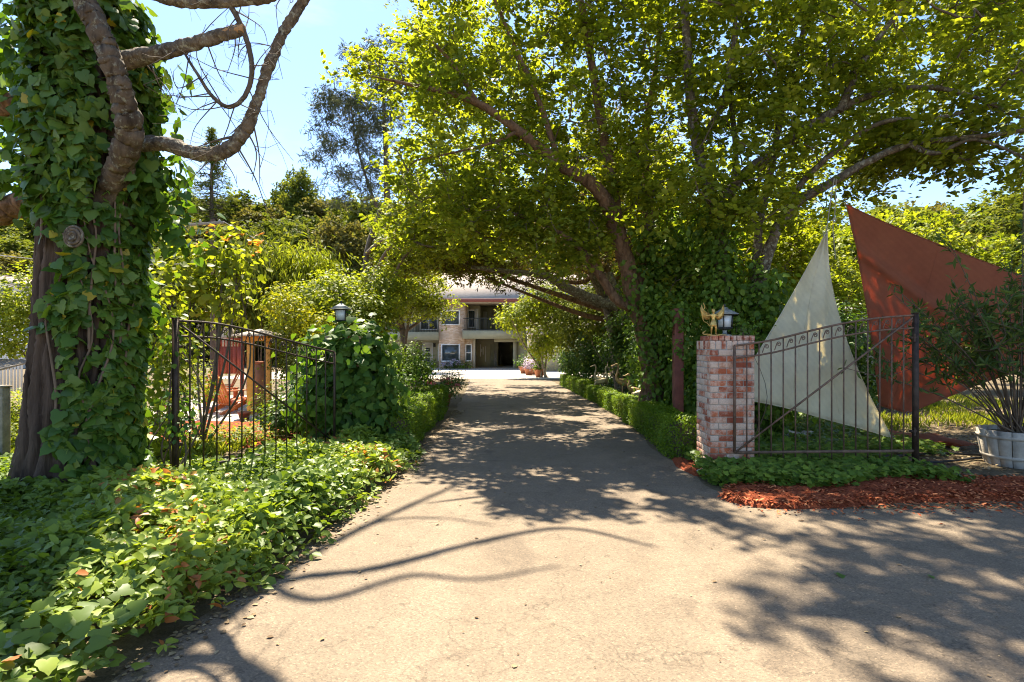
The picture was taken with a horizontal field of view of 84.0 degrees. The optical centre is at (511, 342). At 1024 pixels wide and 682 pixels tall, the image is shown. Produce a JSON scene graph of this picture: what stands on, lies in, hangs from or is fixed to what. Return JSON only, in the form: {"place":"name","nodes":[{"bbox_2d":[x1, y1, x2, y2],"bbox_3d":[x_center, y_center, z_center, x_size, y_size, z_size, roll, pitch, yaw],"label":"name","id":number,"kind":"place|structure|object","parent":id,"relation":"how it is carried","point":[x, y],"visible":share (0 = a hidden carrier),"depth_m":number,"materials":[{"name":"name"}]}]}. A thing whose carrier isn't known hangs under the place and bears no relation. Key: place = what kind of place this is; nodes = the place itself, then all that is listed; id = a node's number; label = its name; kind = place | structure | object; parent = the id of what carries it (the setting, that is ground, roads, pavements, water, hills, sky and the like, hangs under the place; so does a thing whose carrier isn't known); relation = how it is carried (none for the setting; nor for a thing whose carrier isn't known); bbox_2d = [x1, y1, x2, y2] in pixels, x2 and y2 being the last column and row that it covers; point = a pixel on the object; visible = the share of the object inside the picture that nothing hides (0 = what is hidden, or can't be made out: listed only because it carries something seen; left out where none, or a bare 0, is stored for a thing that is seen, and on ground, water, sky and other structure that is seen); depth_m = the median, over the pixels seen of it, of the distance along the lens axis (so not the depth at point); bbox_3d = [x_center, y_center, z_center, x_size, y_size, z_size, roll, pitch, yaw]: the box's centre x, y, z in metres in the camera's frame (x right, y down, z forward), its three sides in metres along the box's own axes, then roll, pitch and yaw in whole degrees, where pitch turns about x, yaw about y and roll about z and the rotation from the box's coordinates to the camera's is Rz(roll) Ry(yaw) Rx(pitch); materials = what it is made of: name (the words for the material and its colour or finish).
{"place":"outdoors","nodes":[
{"label":"outdoors","id":0,"kind":"place"},
{"bbox_2d":[150,395,290,421],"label":"patio","id":1,"kind":"structure","parent":0,"point":[234,415],"depth_m":13.05,"materials":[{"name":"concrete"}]},
{"bbox_2d":[171,355,226,416],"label":"perennial","id":2,"kind":"object","parent":1,"relation":"on","point":[194,386],"visible":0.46,"depth_m":12.44,"materials":[{"name":"green plant"}]},
{"bbox_2d":[206,372,246,414],"bbox_3d":[-6.613,1.182,13.314,0.800,1.030,0.878,0,0,30],"label":"garden chair","id":3,"kind":"object","parent":1,"relation":"on","point":[223,402],"visible":0.5,"depth_m":13.17,"materials":[{"name":"orange paint"}]},
{"bbox_2d":[218,338,243,401],"bbox_3d":[-7.685,0.809,15.523,0.713,1.879,0.075,0,0,0],"label":"garden screen","id":4,"kind":"object","parent":1,"relation":"on","point":[235,354],"visible":0.53,"depth_m":15.50,"materials":[{"name":"red wood"}]},
{"bbox_2d":[246,361,263,411],"bbox_3d":[-6.057,1.064,13.600,0.560,1.220,0.560,0,0,0],"label":"clay urn","id":5,"kind":"object","parent":1,"relation":"on","point":[259,376],"visible":0.3,"depth_m":13.40,"materials":[{"name":"ceramic"}]},
{"bbox_2d":[231,329,287,414],"bbox_3d":[-5.798,0.702,13.100,0.827,2.028,1.200,0,0,0],"label":"garden arbor","id":6,"kind":"object","parent":1,"relation":"on","point":[250,381],"visible":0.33,"depth_m":12.95,"materials":[{"name":"orange wood"}]},
{"bbox_2d":[195,213,339,365],"bbox_3d":[-7.119,-0.925,16.630,3.871,5.344,3.822,0,0,13],"label":"drooping shrub","id":7,"kind":"object","parent":1,"relation":"on","point":[252,313],"visible":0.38,"depth_m":15.98,"materials":[{"name":"green plant"}]},
{"bbox_2d":[208,364,605,378],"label":"concrete forecourt","id":8,"kind":"structure","parent":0,"point":[505,371],"depth_m":35.75,"materials":[{"name":"grey concrete"}]},
{"bbox_2d":[155,233,762,362],"bbox_3d":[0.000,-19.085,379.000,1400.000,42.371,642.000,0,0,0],"label":"hillside","id":9,"kind":"structure","parent":0,"point":[193,352],"depth_m":66.62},
{"bbox_2d":[0,250,31,278],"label":"oak tree","id":10,"kind":"object","parent":9,"relation":"on","point":[5,260],"visible":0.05,"depth_m":60.18,"materials":[{"name":"green plant"}]},
{"bbox_2d":[0,230,33,276],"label":"oak tree","id":11,"kind":"object","parent":9,"relation":"on","point":[22,249],"visible":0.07,"depth_m":64.29,"materials":[{"name":"green plant"}]},
{"bbox_2d":[0,218,34,245],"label":"oak tree","id":12,"kind":"object","parent":9,"relation":"on","point":[30,228],"visible":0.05,"depth_m":75.36,"materials":[{"name":"green plant"}]},
{"bbox_2d":[157,219,251,360],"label":"oak tree","id":13,"kind":"object","parent":9,"relation":"on","point":[196,237],"visible":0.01,"depth_m":62.08,"materials":[{"name":"green plant"}]},
{"bbox_2d":[184,126,243,236],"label":"conifer","id":14,"kind":"object","parent":9,"relation":"on","point":[212,136],"visible":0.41,"depth_m":79.65,"materials":[{"name":"green plant"}]},
{"bbox_2d":[186,186,264,231],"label":"oak tree","id":15,"kind":"object","parent":9,"relation":"on","point":[245,198],"visible":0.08,"depth_m":84.43,"materials":[{"name":"green plant"}]},
{"bbox_2d":[229,204,294,238],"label":"oak tree","id":16,"kind":"object","parent":9,"relation":"on","point":[248,215],"visible":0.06,"depth_m":81.76,"materials":[{"name":"green plant"}]},
{"bbox_2d":[240,211,313,243],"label":"oak tree","id":17,"kind":"object","parent":9,"relation":"on","point":[262,227],"visible":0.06,"depth_m":71.02,"materials":[{"name":"green plant"}]},
{"bbox_2d":[254,164,328,222],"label":"oak tree","id":18,"kind":"object","parent":9,"relation":"on","point":[293,196],"visible":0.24,"depth_m":90.09,"materials":[{"name":"green plant"}]},
{"bbox_2d":[267,213,321,254],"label":"oak tree","id":19,"kind":"object","parent":9,"relation":"on","point":[310,220],"visible":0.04,"depth_m":67.09,"materials":[{"name":"green plant"}]},
{"bbox_2d":[271,223,318,252],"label":"oak tree","id":20,"kind":"object","parent":9,"relation":"on","point":[299,238],"visible":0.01,"depth_m":63.97,"materials":[{"name":"green plant"}]},
{"bbox_2d":[294,196,347,227],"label":"oak tree","id":21,"kind":"object","parent":9,"relation":"on","point":[318,211],"visible":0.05,"depth_m":87.41,"materials":[{"name":"green plant"}]},
{"bbox_2d":[305,215,383,281],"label":"oak tree","id":22,"kind":"object","parent":9,"relation":"on","point":[352,262],"visible":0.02,"depth_m":56.83,"materials":[{"name":"green plant"}]},
{"bbox_2d":[316,190,383,237],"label":"oak tree","id":23,"kind":"object","parent":9,"relation":"on","point":[352,217],"visible":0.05,"depth_m":67.70,"materials":[{"name":"green plant"}]},
{"bbox_2d":[750,199,994,237],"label":"ridge woods","id":24,"kind":"object","parent":9,"relation":"on","point":[856,207],"visible":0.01,"depth_m":153.36,"materials":[{"name":"green plant"}]},
{"bbox_2d":[830,193,968,242],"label":"oak tree","id":25,"kind":"object","parent":9,"relation":"on","point":[899,214],"visible":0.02,"depth_m":60.05,"materials":[{"name":"green plant"}]},
{"bbox_2d":[884,200,999,252],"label":"oak tree","id":26,"kind":"object","parent":9,"relation":"on","point":[938,206],"depth_m":63.55,"materials":[{"name":"green plant"}]},
{"bbox_2d":[949,210,1016,240],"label":"oak tree","id":27,"kind":"object","parent":9,"relation":"on","point":[975,228],"depth_m":70.30,"materials":[{"name":"green plant"}]},
{"bbox_2d":[0,0,1023,225],"label":"sky","id":28,"kind":"structure","parent":0,"point":[322,24],"materials":[{"name":"blue"}]},
{"bbox_2d":[2,363,1023,681],"bbox_3d":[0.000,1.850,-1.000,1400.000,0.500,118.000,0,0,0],"label":"ground","id":29,"kind":"structure","parent":0,"point":[132,649],"depth_m":5.87,"materials":[{"name":"soil"}]},
{"bbox_2d":[0,385,11,453],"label":"wooden post","id":30,"kind":"object","parent":29,"relation":"on","point":[5,418],"visible":0.6,"depth_m":6.98,"materials":[{"name":"grey wood"}]},
{"bbox_2d":[0,329,23,391],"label":"picket fence","id":31,"kind":"object","parent":29,"relation":"on","point":[19,376],"visible":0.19,"depth_m":20.00,"materials":[{"name":"white paint"}]},
{"bbox_2d":[0,256,32,359],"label":"garden bush","id":32,"kind":"object","parent":29,"relation":"on","point":[15,308],"visible":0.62,"depth_m":12.70,"materials":[{"name":"green plant"}]},
{"bbox_2d":[11,379,21,451],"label":"gold hedge","id":33,"kind":"object","parent":29,"relation":"on","point":[15,409],"visible":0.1,"depth_m":8.46,"materials":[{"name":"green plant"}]},
{"bbox_2d":[0,0,309,510],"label":"ivy clad tree","id":34,"kind":"object","parent":29,"relation":"on","point":[86,104],"visible":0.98,"depth_m":5.33,"materials":[{"name":"green plant"}]},
{"bbox_2d":[149,232,207,362],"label":"oak tree","id":35,"kind":"object","parent":29,"relation":"on","point":[155,267],"visible":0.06,"depth_m":54.29,"materials":[{"name":"green plant"}]},
{"bbox_2d":[145,262,215,461],"bbox_3d":[-4.457,0.247,7.138,1.328,2.802,1.733,0,0,-22],"label":"vine shrub","id":36,"kind":"object","parent":29,"relation":"on","point":[159,369],"visible":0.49,"depth_m":7.26,"materials":[{"name":"green plant"}]},
{"bbox_2d":[146,378,219,439],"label":"rose bush","id":37,"kind":"object","parent":29,"relation":"on","point":[184,399],"visible":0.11,"depth_m":8.26,"materials":[{"name":"green plant"}]},
{"bbox_2d":[146,301,219,466],"bbox_3d":[-3.695,0.589,6.260,0.737,2.097,0.701,0,0,0],"label":"vine shrub","id":38,"kind":"object","parent":29,"relation":"on","point":[181,433],"visible":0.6,"depth_m":6.17,"materials":[{"name":"green plant"}]},
{"bbox_2d":[187,219,223,374],"bbox_3d":[-18.204,-2.573,33.952,2.132,9.547,0.437,0,0,0],"label":"utility pole","id":39,"kind":"object","parent":29,"relation":"on","point":[212,341],"visible":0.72,"depth_m":33.85,"materials":[{"name":"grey wood"}]},
{"bbox_2d":[0,422,426,653],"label":"ground cover","id":40,"kind":"object","parent":29,"relation":"on","point":[168,523],"visible":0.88,"depth_m":4.13,"materials":[{"name":"green plant"}]},
{"bbox_2d":[165,247,262,355],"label":"oak tree","id":41,"kind":"object","parent":29,"relation":"on","point":[195,318],"visible":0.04,"depth_m":50.87,"materials":[{"name":"green plant"}]},
{"bbox_2d":[150,420,308,447],"bbox_3d":[-6.400,1.615,10.300,6.200,0.175,3.400,0,0,0],"label":"garden mulch bed","id":42,"kind":"object","parent":29,"relation":"on","point":[248,425],"visible":0.06,"depth_m":10.31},
{"bbox_2d":[148,222,272,442],"bbox_3d":[-4.747,-0.160,8.995,1.798,3.614,1.864,0,0,0],"label":"young tree","id":43,"kind":"object","parent":42,"relation":"on","point":[214,297],"visible":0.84,"depth_m":8.82,"materials":[{"name":"green plant"}]},
{"bbox_2d":[240,359,309,437],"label":"dark shrub","id":44,"kind":"object","parent":42,"relation":"on","point":[281,421],"visible":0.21,"depth_m":9.44,"materials":[{"name":"green plant"}]},
{"bbox_2d":[191,415,290,450],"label":"perennial","id":45,"kind":"object","parent":29,"relation":"on","point":[247,433],"visible":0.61,"depth_m":8.84,"materials":[{"name":"yellow plant"}]},
{"bbox_2d":[171,317,335,468],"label":"iron gate","id":46,"kind":"structure","parent":29,"relation":"on","point":[176,346],"depth_m":6.70,"materials":[{"name":"black metal"}]},
{"bbox_2d":[245,380,287,421],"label":"perennial","id":47,"kind":"object","parent":29,"relation":"on","point":[259,396],"visible":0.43,"depth_m":11.68,"materials":[{"name":"green plant"}]},
{"bbox_2d":[257,324,307,391],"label":"feathery shrub","id":48,"kind":"object","parent":29,"relation":"on","point":[281,364],"visible":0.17,"depth_m":12.77,"materials":[{"name":"green plant"}]},
{"bbox_2d":[255,279,344,373],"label":"golden shrub","id":49,"kind":"object","parent":29,"relation":"on","point":[283,310],"visible":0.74,"depth_m":12.91,"materials":[{"name":"yellow plant"}]},
{"bbox_2d":[257,232,358,372],"bbox_3d":[-5.999,-0.749,16.381,2.382,4.982,2.924,0,0,16],"label":"drooping shrub","id":50,"kind":"object","parent":29,"relation":"on","point":[311,262],"visible":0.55,"depth_m":16.14,"materials":[{"name":"green plant"}]},
{"bbox_2d":[254,255,421,362],"bbox_3d":[-4.478,-0.282,14.505,4.209,4.013,3.056,0,0,0],"label":"lime shrub","id":51,"kind":"object","parent":29,"relation":"on","point":[367,301],"visible":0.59,"depth_m":14.24,"materials":[{"name":"green plant"}]},
{"bbox_2d":[303,211,373,282],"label":"oak tree","id":52,"kind":"object","parent":29,"relation":"on","point":[343,240],"visible":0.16,"depth_m":56.17,"materials":[{"name":"green plant"}]},
{"bbox_2d":[271,311,417,438],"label":"vine covered pillar","id":53,"kind":"structure","parent":29,"relation":"on","point":[365,392],"depth_m":8.31,"materials":[{"name":"plant"}]},
{"bbox_2d":[296,24,414,241],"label":"pine tree","id":54,"kind":"object","parent":29,"relation":"on","point":[333,100],"visible":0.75,"depth_m":49.10,"materials":[{"name":"green plant"}]},
{"bbox_2d":[376,400,428,442],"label":"clipped hedge","id":55,"kind":"object","parent":29,"relation":"on","point":[415,423],"visible":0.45,"depth_m":8.84,"materials":[{"name":"green plant"}]},
{"bbox_2d":[341,263,467,358],"bbox_3d":[-5.404,-1.058,27.592,6.517,6.507,5.138,0,0,0],"label":"walnut tree","id":56,"kind":"object","parent":29,"relation":"on","point":[427,302],"visible":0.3,"depth_m":27.09,"materials":[{"name":"green plant"}]},
{"bbox_2d":[388,369,425,400],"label":"dark shrub","id":57,"kind":"object","parent":29,"relation":"on","point":[405,378],"visible":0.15,"depth_m":10.72,"materials":[{"name":"green plant"}]},
{"bbox_2d":[380,332,441,391],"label":"round shrub","id":58,"kind":"object","parent":29,"relation":"on","point":[422,371],"visible":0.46,"depth_m":12.30,"materials":[{"name":"green plant"}]},
{"bbox_2d":[396,384,449,431],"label":"clipped hedge","id":59,"kind":"object","parent":29,"relation":"on","point":[436,398],"visible":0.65,"depth_m":11.59,"materials":[{"name":"green plant"}]},
{"bbox_2d":[435,366,469,395],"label":"shrub","id":60,"kind":"object","parent":29,"relation":"on","point":[455,378],"visible":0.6,"depth_m":16.35,"materials":[{"name":"green plant"}]},
{"bbox_2d":[349,120,566,336],"bbox_3d":[-1.768,-2.540,21.690,7.327,9.185,15.439,0,0,0],"label":"locust tree","id":61,"kind":"object","parent":29,"relation":"on","point":[400,244],"visible":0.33,"depth_m":17.16,"materials":[{"name":"green plant"}]},
{"bbox_2d":[322,273,622,370],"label":"house","id":62,"kind":"structure","parent":29,"relation":"on","point":[472,336],"depth_m":45.93,"materials":[{"name":"beige brick"}]},
{"bbox_2d":[441,344,459,361],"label":"window","id":63,"kind":"structure","parent":62,"relation":"in","point":[449,352],"depth_m":45.47,"materials":[{"name":"glass"}]},
{"bbox_2d":[2,393,1023,462],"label":"grass","id":64,"kind":"structure","parent":29,"relation":"on","point":[952,416],"depth_m":11.52,"materials":[{"name":"green plant"}]},
{"bbox_2d":[318,0,738,412],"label":"maple tree","id":65,"kind":"object","parent":29,"relation":"on","point":[432,83],"visible":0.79,"depth_m":10.53,"materials":[{"name":"green plant"}]},
{"bbox_2d":[489,278,584,377],"bbox_3d":[1.469,-0.895,30.636,5.417,5.735,4.744,0,0,0],"label":"sunlit tree","id":66,"kind":"object","parent":29,"relation":"on","point":[521,317],"visible":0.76,"depth_m":30.18,"materials":[{"name":"green plant"}]},
{"bbox_2d":[394,99,695,390],"bbox_3d":[1.242,-3.034,19.663,10.565,10.227,5.828,0,0,0],"label":"cedar tree","id":67,"kind":"object","parent":29,"relation":"on","point":[600,301],"visible":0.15,"depth_m":18.62,"materials":[{"name":"plant"}]},
{"bbox_2d":[559,373,593,395],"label":"clipped hedge","id":68,"kind":"object","parent":29,"relation":"on","point":[575,384],"visible":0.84,"depth_m":20.45,"materials":[{"name":"green plant"}]},
{"bbox_2d":[548,321,610,380],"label":"dark shrub","id":69,"kind":"object","parent":29,"relation":"on","point":[582,367],"visible":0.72,"depth_m":21.90,"materials":[{"name":"green plant"}]},
{"bbox_2d":[514,141,689,291],"bbox_3d":[4.750,-3.640,26.048,10.596,11.578,6.577,0,0,0],"label":"oak tree","id":70,"kind":"object","parent":29,"relation":"on","point":[584,276],"depth_m":25.31,"materials":[{"name":"green plant"}]},
{"bbox_2d":[547,275,666,371],"bbox_3d":[3.516,-0.446,20.971,3.274,4.509,7.512,0,0,-22],"label":"leafy shrub","id":71,"kind":"object","parent":29,"relation":"on","point":[588,324],"visible":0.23,"depth_m":22.14,"materials":[{"name":"green plant"}]},
{"bbox_2d":[582,378,696,459],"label":"clipped hedge","id":72,"kind":"object","parent":29,"relation":"on","point":[670,429],"visible":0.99,"depth_m":9.27,"materials":[{"name":"green plant"}]},
{"bbox_2d":[588,309,691,400],"bbox_3d":[3.685,0.210,16.589,2.380,3.094,7.936,0,0,0],"label":"dark shrub","id":73,"kind":"object","parent":29,"relation":"on","point":[626,349],"visible":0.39,"depth_m":17.33,"materials":[{"name":"green plant"}]},
{"bbox_2d":[671,308,683,412],"bbox_3d":[2.800,0.565,9.600,0.200,2.270,0.230,0,0,0],"label":"painted post","id":74,"kind":"object","parent":29,"relation":"on","point":[677,382],"visible":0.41,"depth_m":9.52,"materials":[{"name":"red paint"}]},
{"bbox_2d":[646,291,711,374],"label":"ivy","id":75,"kind":"object","parent":74,"relation":"attached to","point":[686,345],"visible":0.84,"depth_m":9.53,"materials":[{"name":"green plant"}]},
{"bbox_2d":[672,456,701,475],"bbox_3d":[2.275,1.591,7.325,0.350,0.117,1.150,0,0,0],"label":"mulch spot","id":76,"kind":"object","parent":29,"relation":"on","point":[682,463],"visible":0.54,"depth_m":7.27,"materials":[{"name":"brown wood"}]},
{"bbox_2d":[696,336,754,465],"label":"brick pillar","id":77,"kind":"structure","parent":29,"relation":"on","point":[714,380],"depth_m":7.00,"materials":[{"name":"red brick"}]},
{"bbox_2d":[700,303,725,335],"bbox_3d":[2.538,-0.290,7.160,0.326,0.412,0.158,0,0,0],"label":"winged figurine","id":78,"kind":"object","parent":77,"relation":"on","point":[719,315],"visible":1,"depth_m":7.16,"materials":[{"name":"metal"}]},
{"bbox_2d":[714,304,738,335],"bbox_3d":[2.745,-0.290,7.340,0.243,0.412,0.243,0,0,-17],"label":"lantern","id":79,"kind":"object","parent":77,"relation":"on","point":[724,324],"visible":0.86,"depth_m":7.29,"materials":[{"name":"metal"}]},
{"bbox_2d":[593,151,896,323],"bbox_3d":[8.173,-2.313,18.855,10.780,8.791,6.114,0,0,0],"label":"oak tree","id":80,"kind":"object","parent":29,"relation":"on","point":[823,228],"visible":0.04,"depth_m":18.56,"materials":[{"name":"green plant"}]},
{"bbox_2d":[731,317,775,435],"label":"climbing sprig","id":81,"kind":"object","parent":29,"relation":"on","point":[745,325],"visible":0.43,"depth_m":7.70,"materials":[{"name":"green plant"}]},
{"bbox_2d":[733,297,881,406],"bbox_3d":[7.325,0.051,14.469,4.838,4.053,5.183,0,0,34],"label":"dark shrub","id":82,"kind":"object","parent":29,"relation":"on","point":[863,362],"visible":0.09,"depth_m":14.46,"materials":[{"name":"green plant"}]},
{"bbox_2d":[733,313,919,462],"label":"iron gate","id":83,"kind":"structure","parent":29,"relation":"on","point":[914,431],"depth_m":7.00,"materials":[{"name":"black metal"}]},
{"bbox_2d":[695,411,958,455],"bbox_3d":[4.407,1.550,10.443,3.750,0.322,5.240,0,0,0],"label":"ivy patch","id":84,"kind":"object","parent":29,"relation":"on","point":[926,445],"visible":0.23,"depth_m":8.69,"materials":[{"name":"green plant"}]},
{"bbox_2d":[633,0,1023,439],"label":"spreading tree","id":85,"kind":"object","parent":29,"relation":"on","point":[891,140],"visible":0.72,"depth_m":9.24,"materials":[{"name":"green plant"}]},
{"bbox_2d":[826,178,836,258],"bbox_3d":[4.902,-1.912,8.768,0.249,1.248,0.054,0,0,-25],"label":"rope","id":86,"kind":"object","parent":85,"relation":"hanging from","point":[834,213],"visible":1,"depth_m":8.79,"materials":[{"name":"beige"}]},
{"bbox_2d":[754,232,893,439],"bbox_3d":[4.431,-0.095,8.486,2.945,3.201,0.296,0,0,-16],"label":"shade sail","id":87,"kind":"object","parent":86,"relation":"hanging from","point":[810,304],"visible":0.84,"depth_m":8.47,"materials":[{"name":"fabric"}]},
{"bbox_2d":[679,440,977,488],"bbox_3d":[3.607,1.502,6.943,2.962,0.287,2.011,0,0,0],"label":"ivy patch","id":88,"kind":"object","parent":29,"relation":"on","point":[811,470],"visible":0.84,"depth_m":6.48,"materials":[{"name":"green plant"}]},
{"bbox_2d":[787,257,869,348],"bbox_3d":[9.397,-0.247,16.894,3.546,4.549,2.487,0,0,0],"label":"sapling","id":89,"kind":"object","parent":29,"relation":"on","point":[840,279],"visible":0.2,"depth_m":16.50,"materials":[{"name":"plant"}]},
{"bbox_2d":[717,473,1023,524],"bbox_3d":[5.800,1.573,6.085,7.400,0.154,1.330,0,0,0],"label":"mulch bed","id":90,"kind":"object","parent":29,"relation":"on","point":[794,491],"visible":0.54,"depth_m":5.81,"materials":[{"name":"brown wood"}]},
{"bbox_2d":[787,403,1022,479],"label":"leaf litter","id":91,"kind":"object","parent":29,"relation":"on","point":[959,451],"visible":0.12,"depth_m":9.46,"materials":[{"name":"brown plant"}]},
{"bbox_2d":[792,202,1023,313],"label":"oak tree","id":92,"kind":"object","parent":29,"relation":"on","point":[846,236],"visible":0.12,"depth_m":21.01,"materials":[{"name":"green plant"}]},
{"bbox_2d":[888,429,977,446],"bbox_3d":[6.474,1.454,9.100,1.250,0.281,1.300,0,0,0],"label":"ground cloth","id":93,"kind":"object","parent":29,"relation":"on","point":[938,438],"visible":0.44,"depth_m":9.00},
{"bbox_2d":[884,452,982,462],"bbox_3d":[5.760,1.570,7.755,4.308,0.032,0.566,0,0,-6],"label":"irrigation hose","id":94,"kind":"object","parent":29,"relation":"on","point":[951,460],"visible":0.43,"depth_m":7.82,"materials":[{"name":"black"}]},
{"bbox_2d":[967,147,1023,382],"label":"oak tree","id":95,"kind":"object","parent":29,"relation":"on","point":[1008,216],"visible":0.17,"depth_m":26.20,"materials":[{"name":"green plant"}]},
{"bbox_2d":[975,425,1023,468],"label":"barrel planter","id":96,"kind":"object","parent":29,"relation":"on","point":[997,445],"visible":0.97,"depth_m":7.30,"materials":[{"name":"white wood"}]},
{"bbox_2d":[838,191,1023,432],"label":"oleander","id":97,"kind":"object","parent":96,"relation":"in","point":[990,350],"visible":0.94,"depth_m":7.41,"materials":[{"name":"green plant"}]},
{"bbox_2d":[110,379,1023,681],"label":"driveway","id":98,"kind":"structure","parent":0,"point":[532,567],"depth_m":3.76,"materials":[{"name":"concrete"}]},
{"bbox_2d":[0,573,149,681],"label":"ground ivy","id":99,"kind":"object","parent":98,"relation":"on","point":[49,667],"visible":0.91,"depth_m":2.75,"materials":[{"name":"green plant"}]},
{"bbox_2d":[112,406,999,681],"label":"driveway litter","id":100,"kind":"object","parent":98,"relation":"on","point":[204,630],"visible":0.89,"depth_m":3.60,"materials":[{"name":"brown plant"}]},
{"bbox_2d":[844,202,1023,414],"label":"shade sail","id":101,"kind":"object","parent":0,"point":[915,267],"visible":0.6,"depth_m":9.43,"materials":[{"name":"fabric"}]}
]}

